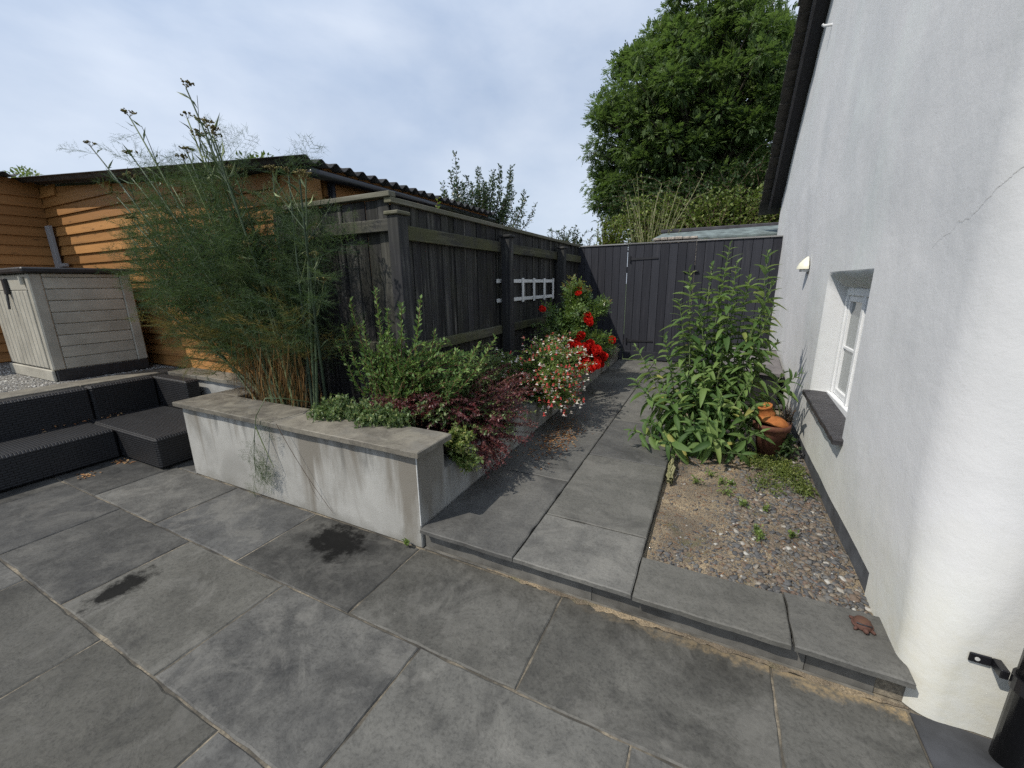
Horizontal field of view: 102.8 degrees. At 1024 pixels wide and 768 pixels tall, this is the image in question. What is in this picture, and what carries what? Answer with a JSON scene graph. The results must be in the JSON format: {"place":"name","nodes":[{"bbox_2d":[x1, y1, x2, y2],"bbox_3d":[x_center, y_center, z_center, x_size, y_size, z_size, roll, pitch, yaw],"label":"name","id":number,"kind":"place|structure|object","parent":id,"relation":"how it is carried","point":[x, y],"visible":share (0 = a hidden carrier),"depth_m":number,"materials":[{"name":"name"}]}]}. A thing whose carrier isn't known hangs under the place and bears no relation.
{"place":"outdoors","nodes":[
{"label":"outdoors","id":0,"kind":"place"},
{"bbox_2d":[0,367,282,399],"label":"terrace","id":1,"kind":"structure","parent":0,"point":[215,384],"depth_m":4.52,"materials":[{"name":"concrete"}]},
{"bbox_2d":[0,362,178,392],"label":"terrace gravel bed","id":2,"kind":"object","parent":1,"relation":"on","point":[10,388],"visible":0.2,"depth_m":4.62,"materials":[{"name":"grey gravel"}]},
{"bbox_2d":[44,226,68,267],"bbox_3d":[-6.578,-1.357,6.074,0.380,1.880,0.040,6,15,26],"label":"timber post","id":3,"kind":"object","parent":2,"relation":"on","point":[53,247],"visible":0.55,"depth_m":5.94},
{"bbox_2d":[0,267,149,381],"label":"storage box","id":4,"kind":"object","parent":2,"relation":"on","point":[60,324],"visible":0.95,"depth_m":4.62,"materials":[{"name":"plastic"}]},
{"bbox_2d":[0,154,495,380],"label":"shed","id":5,"kind":"structure","parent":1,"relation":"on","point":[70,208],"depth_m":5.32,"materials":[{"name":"orange wood"}]},
{"bbox_2d":[0,0,798,282],"label":"sky","id":6,"kind":"structure","parent":0,"point":[389,88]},
{"bbox_2d":[0,454,991,767],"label":"patio","id":7,"kind":"structure","parent":0,"point":[182,614],"depth_m":1.78,"materials":[{"name":"stone"}]},
{"bbox_2d":[0,387,119,491],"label":"rattan sofa","id":8,"kind":"object","parent":7,"relation":"on","point":[30,452],"visible":1,"depth_m":3.76,"materials":[{"name":"black wicker"}]},
{"bbox_2d":[42,413,134,478],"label":"fallen leaves","id":9,"kind":"object","parent":7,"relation":"on","point":[111,462],"visible":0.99,"depth_m":3.87,"materials":[{"name":"brown plant"}]},
{"bbox_2d":[84,374,200,468],"bbox_3d":[-3.655,0.318,4.275,1.470,0.620,0.788,6,15,26],"label":"rattan sofa","id":10,"kind":"object","parent":7,"relation":"on","point":[148,425],"visible":0.71,"depth_m":4.26,"materials":[{"name":"black wicker"}]},
{"bbox_2d":[172,347,617,547],"bbox_3d":[-0.472,-0.021,5.442,2.622,0.666,5.638,6,15,26],"label":"raised planter","id":11,"kind":"object","parent":7,"relation":"on","point":[404,482],"visible":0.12,"depth_m":2.87,"materials":[{"name":"stone"}]},
{"bbox_2d":[57,78,373,408],"bbox_3d":[-2.570,-1.099,3.543,3.641,2.616,1.184,6,15,26],"label":"fennel plant","id":12,"kind":"object","parent":11,"relation":"on","point":[234,271],"visible":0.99,"depth_m":3.33,"materials":[{"name":"green plant"}]},
{"bbox_2d":[238,398,331,510],"bbox_3d":[-1.693,0.525,2.960,0.549,0.852,0.764,-9,16,-31],"label":"fennel shoot","id":13,"kind":"object","parent":11,"relation":"on","point":[262,473],"visible":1,"depth_m":3.02,"materials":[{"name":"green plant"}]},
{"bbox_2d":[273,190,396,402],"bbox_3d":[-1.494,-0.601,3.615,1.423,1.885,0.165,6,15,26],"label":"fence","id":14,"kind":"object","parent":11,"relation":"on","point":[358,278],"visible":0.32,"depth_m":3.42,"materials":[{"name":"grey wood"}]},
{"bbox_2d":[306,393,415,428],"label":"sedum clump","id":15,"kind":"object","parent":11,"relation":"on","point":[364,413],"visible":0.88,"depth_m":2.92,"materials":[{"name":"green plant"}]},
{"bbox_2d":[334,286,496,425],"bbox_3d":[-0.761,-0.227,3.151,1.361,1.046,0.538,1,14,9],"label":"escallonia shrub","id":16,"kind":"object","parent":11,"relation":"on","point":[400,377],"visible":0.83,"depth_m":3.08,"materials":[{"name":"green plant"}]},
{"bbox_2d":[363,363,542,479],"bbox_3d":[-0.238,0.247,3.354,1.033,0.691,1.668,11,18,41],"label":"barberry shrub","id":17,"kind":"object","parent":11,"relation":"on","point":[494,442],"visible":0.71,"depth_m":3.15,"materials":[{"name":"red plant"}]},
{"bbox_2d":[444,420,484,474],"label":"euonymus shrub","id":18,"kind":"object","parent":11,"relation":"on","point":[463,457],"visible":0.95,"depth_m":2.79,"materials":[{"name":"green plant"}]},
{"bbox_2d":[413,343,535,435],"bbox_3d":[-0.313,0.033,3.459,0.972,0.687,1.308,-3,14,-10],"label":"spirea shrub","id":19,"kind":"object","parent":11,"relation":"on","point":[466,391],"visible":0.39,"depth_m":3.32,"materials":[{"name":"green plant"}]},
{"bbox_2d":[383,196,580,392],"bbox_3d":[0.179,-0.994,5.306,0.215,1.895,4.911,6,15,26],"label":"fence","id":20,"kind":"object","parent":11,"relation":"on","point":[451,267],"visible":0.6,"depth_m":4.15,"materials":[{"name":"paint"}]},
{"bbox_2d":[496,278,553,302],"bbox_3d":[0.233,-1.260,5.457,0.028,0.298,1.805,6,15,26],"label":"trellis","id":21,"kind":"object","parent":20,"relation":"attached to","point":[534,281],"visible":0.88,"depth_m":5.55,"materials":[{"name":"white paint"}]},
{"bbox_2d":[475,332,595,416],"bbox_3d":[0.299,-0.145,4.297,1.111,0.802,1.569,6,15,26],"label":"salvia shrub","id":22,"kind":"object","parent":11,"relation":"on","point":[552,377],"visible":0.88,"depth_m":4.11,"materials":[{"name":"green plant"}]},
{"bbox_2d":[530,274,618,374],"bbox_3d":[0.835,-0.771,5.319,1.159,1.305,1.120,-3,14,-8],"label":"rose bush","id":23,"kind":"object","parent":11,"relation":"on","point":[576,318],"visible":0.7,"depth_m":5.27,"materials":[{"name":"green plant"}]},
{"bbox_2d":[605,345,619,361],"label":"lavender plant","id":24,"kind":"object","parent":11,"relation":"on","point":[610,357],"visible":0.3,"depth_m":6.28,"materials":[{"name":"green plant"}]},
{"bbox_2d":[400,538,409,545],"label":"weed","id":25,"kind":"object","parent":7,"relation":"on","point":[406,542],"visible":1,"depth_m":2.55,"materials":[{"name":"green plant"}]},
{"bbox_2d":[487,568,907,708],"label":"dirt","id":26,"kind":"structure","parent":7,"relation":"on","point":[781,668],"depth_m":1.84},
{"bbox_2d":[622,296,644,360],"bbox_3d":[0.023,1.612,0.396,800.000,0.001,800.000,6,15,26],"label":"ground","id":27,"kind":"structure","parent":0,"point":[622,354],"depth_m":9.20,"materials":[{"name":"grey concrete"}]},
{"bbox_2d":[4,165,43,177],"bbox_3d":[-12.755,-3.192,10.480,2.851,4.765,2.100,12,19,42],"label":"tree","id":28,"kind":"object","parent":27,"relation":"on","point":[28,172],"visible":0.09,"depth_m":10.23,"materials":[{"name":"green plant"}]},
{"bbox_2d":[236,150,273,158],"bbox_3d":[-5.343,-2.924,9.542,3.055,4.489,2.316,6,15,26],"label":"tree","id":29,"kind":"object","parent":27,"relation":"on","point":[257,156],"visible":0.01,"depth_m":8.39,"materials":[{"name":"green plant"}]},
{"bbox_2d":[439,150,536,230],"bbox_3d":[-0.866,-2.750,9.160,2.841,4.198,1.651,6,15,26],"label":"pear tree","id":30,"kind":"object","parent":27,"relation":"on","point":[483,203],"visible":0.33,"depth_m":8.38,"materials":[{"name":"green plant"}]},
{"bbox_2d":[547,225,594,245],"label":"hedge shrub","id":31,"kind":"object","parent":27,"relation":"on","point":[574,239],"visible":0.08,"depth_m":9.76,"materials":[{"name":"green plant"}]},
{"bbox_2d":[594,214,628,341],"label":"lime shrub","id":32,"kind":"object","parent":27,"relation":"on","point":[605,239],"visible":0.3,"depth_m":8.97,"materials":[{"name":"green plant"}]},
{"bbox_2d":[618,172,711,244],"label":"cane shrub","id":33,"kind":"object","parent":27,"relation":"on","point":[650,223],"visible":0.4,"depth_m":8.27,"materials":[{"name":"green plant"}]},
{"bbox_2d":[649,236,697,362],"bbox_3d":[2.934,-1.466,7.555,0.730,2.364,0.260,6,15,26],"label":"frame","id":34,"kind":"object","parent":27,"relation":"on","point":[677,238],"visible":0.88,"depth_m":7.20,"materials":[{"name":"grey wood"}]},
{"bbox_2d":[576,0,797,231],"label":"ash tree","id":35,"kind":"object","parent":27,"relation":"on","point":[698,68],"visible":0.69,"depth_m":11.76,"materials":[{"name":"green plant"}]},
{"bbox_2d":[594,142,780,244],"bbox_3d":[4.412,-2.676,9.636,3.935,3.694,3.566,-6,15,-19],"label":"ivy hedge","id":36,"kind":"object","parent":27,"relation":"on","point":[728,213],"visible":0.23,"depth_m":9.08,"materials":[{"name":"green plant"}]},
{"bbox_2d":[652,222,778,364],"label":"outbuilding","id":37,"kind":"structure","parent":27,"relation":"on","point":[758,229],"depth_m":7.41,"materials":[{"name":"dark painted wood boards"},{"name":"grey green felt"}]},
{"bbox_2d":[758,0,1023,737],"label":"house","id":38,"kind":"structure","parent":27,"relation":"on","point":[893,187],"depth_m":1.73,"materials":[{"name":"paint"}]},
{"bbox_2d":[796,256,808,271],"bbox_3d":[2.880,-1.185,4.044,0.104,0.143,0.180,6,15,26],"label":"wall lamp","id":39,"kind":"object","parent":38,"relation":"attached to","point":[803,265],"visible":1,"depth_m":4.00,"materials":[{"name":"beige ceramic"}]},
{"bbox_2d":[821,23,832,26],"bbox_3d":[3.149,-3.579,4.073,0.115,0.045,0.024,6,15,26],"label":"wall hook","id":40,"kind":"object","parent":38,"relation":"attached to","point":[826,25],"depth_m":4.07,"materials":[{"name":"white paint"}]},
{"bbox_2d":[826,288,869,417],"bbox_3d":[2.387,-0.206,2.820,0.070,0.880,0.965,6,15,26],"label":"window","id":41,"kind":"structure","parent":38,"relation":"in","point":[856,301],"depth_m":3.05,"materials":[{"name":"white paint"}]},
{"bbox_2d":[968,649,1023,767],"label":"downpipe","id":42,"kind":"object","parent":38,"relation":"attached to","point":[1006,748],"visible":1,"depth_m":1.35,"materials":[{"name":"black plastic"}]},
{"bbox_2d":[420,359,915,700],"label":"path","id":43,"kind":"structure","parent":0,"point":[577,522],"depth_m":2.35,"materials":[{"name":"stone"}]},
{"bbox_2d":[515,414,597,468],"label":"fallen leaves","id":44,"kind":"object","parent":43,"relation":"on","point":[551,440],"visible":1,"depth_m":3.82,"materials":[{"name":"brown plant"}]},
{"bbox_2d":[578,235,782,363],"bbox_3d":[2.578,-1.317,6.832,3.082,2.028,0.078,6,15,26],"label":"fence","id":45,"kind":"object","parent":43,"relation":"on","point":[602,269],"visible":0.52,"depth_m":6.47,"materials":[{"name":"paint"}]},
{"bbox_2d":[623,240,698,361],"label":"gate","id":46,"kind":"structure","parent":45,"relation":"attached to","point":[656,274],"depth_m":6.85,"materials":[{"name":"paint"}]},
{"bbox_2d":[722,345,782,406],"bbox_3d":[2.901,-0.128,5.019,0.610,0.575,0.850,6,15,26],"label":"trough","id":47,"kind":"object","parent":43,"relation":"on","point":[776,369],"visible":0.31,"depth_m":4.68,"materials":[{"name":"stone"}]},
{"bbox_2d":[849,615,876,635],"bbox_3d":[1.494,1.020,1.738,0.077,0.039,0.097,6,15,26],"label":"tortoise ornament","id":48,"kind":"object","parent":43,"relation":"on","point":[864,624],"visible":1,"depth_m":1.73,"materials":[{"name":"brown ceramic"}]},
{"bbox_2d":[643,407,872,614],"bbox_3d":[1.885,0.644,3.425,1.020,0.060,3.300,6,15,26],"label":"gravel bed","id":49,"kind":"object","parent":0,"point":[685,487],"visible":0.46,"depth_m":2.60,"materials":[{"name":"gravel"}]},
{"bbox_2d":[666,455,675,483],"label":"dead stalk","id":50,"kind":"object","parent":49,"relation":"on","point":[670,472],"visible":1,"depth_m":3.15,"materials":[{"name":"plant"}]},
{"bbox_2d":[691,474,704,483],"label":"weed","id":51,"kind":"object","parent":49,"relation":"on","point":[695,480],"visible":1,"depth_m":3.07,"materials":[{"name":"green plant"}]},
{"bbox_2d":[705,468,715,476],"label":"weed","id":52,"kind":"object","parent":49,"relation":"on","point":[710,474],"visible":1,"depth_m":3.17,"materials":[{"name":"green plant"}]},
{"bbox_2d":[624,241,801,466],"bbox_3d":[1.698,-0.208,3.487,1.382,1.964,1.054,3,14,16],"label":"buddleja shrub","id":53,"kind":"object","parent":49,"relation":"on","point":[709,417],"visible":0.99,"depth_m":3.53,"materials":[{"name":"green plant"}]},
{"bbox_2d":[716,476,729,483],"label":"weed","id":54,"kind":"object","parent":49,"relation":"on","point":[721,480],"visible":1,"depth_m":3.06,"materials":[{"name":"green plant"}]},
{"bbox_2d":[716,483,736,495],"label":"weed","id":55,"kind":"object","parent":49,"relation":"on","point":[728,491],"visible":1,"depth_m":2.94,"materials":[{"name":"green plant"}]},
{"bbox_2d":[737,496,751,508],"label":"weed","id":56,"kind":"object","parent":49,"relation":"on","point":[743,502],"visible":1,"depth_m":2.77,"materials":[{"name":"green plant"}]},
{"bbox_2d":[754,523,762,532],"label":"weed","id":57,"kind":"object","parent":49,"relation":"on","point":[756,527],"visible":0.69,"depth_m":2.46,"materials":[{"name":"green plant"}]},
{"bbox_2d":[750,528,767,541],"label":"weed","id":58,"kind":"object","parent":49,"relation":"on","point":[759,535],"visible":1,"depth_m":2.40,"materials":[{"name":"green plant"}]},
{"bbox_2d":[762,502,769,511],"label":"weed","id":59,"kind":"object","parent":49,"relation":"on","point":[766,507],"visible":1,"depth_m":2.71,"materials":[{"name":"green plant"}]},
{"bbox_2d":[753,419,791,456],"bbox_3d":[2.215,0.467,3.512,0.280,0.287,0.280,6,15,26],"label":"flowerpot","id":60,"kind":"object","parent":49,"relation":"on","point":[776,435],"visible":0.73,"depth_m":3.43,"materials":[{"name":"brown ceramic"}]},
{"bbox_2d":[757,402,788,427],"bbox_3d":[2.210,0.270,3.458,0.256,0.214,0.259,6,15,26],"label":"broken pot","id":61,"kind":"object","parent":60,"relation":"on","point":[767,415],"visible":0.9,"depth_m":3.41,"materials":[{"name":"orange ceramic"}]},
{"bbox_2d":[742,448,820,500],"bbox_3d":[2.068,0.676,3.196,0.501,0.076,0.838,4,15,18],"label":"creeping stonecrop","id":62,"kind":"object","parent":49,"relation":"on","point":[779,467],"visible":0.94,"depth_m":3.13,"materials":[{"name":"green plant"}]},
{"bbox_2d":[779,401,796,437],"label":"heather plant","id":63,"kind":"object","parent":49,"relation":"on","point":[787,418],"visible":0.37,"depth_m":3.68,"materials":[{"name":"plant"}]},
{"bbox_2d":[775,434,803,459],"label":"dark shrub","id":64,"kind":"object","parent":49,"relation":"on","point":[786,450],"visible":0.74,"depth_m":3.41,"materials":[{"name":"green plant"}]},
{"bbox_2d":[788,529,799,538],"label":"weed","id":65,"kind":"object","parent":49,"relation":"on","point":[792,534],"visible":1,"depth_m":2.40,"materials":[{"name":"green plant"}]},
{"bbox_2d":[909,712,1002,767],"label":"side paving","id":66,"kind":"structure","parent":0,"point":[946,746],"depth_m":1.44,"materials":[{"name":"grey concrete"}]}
]}

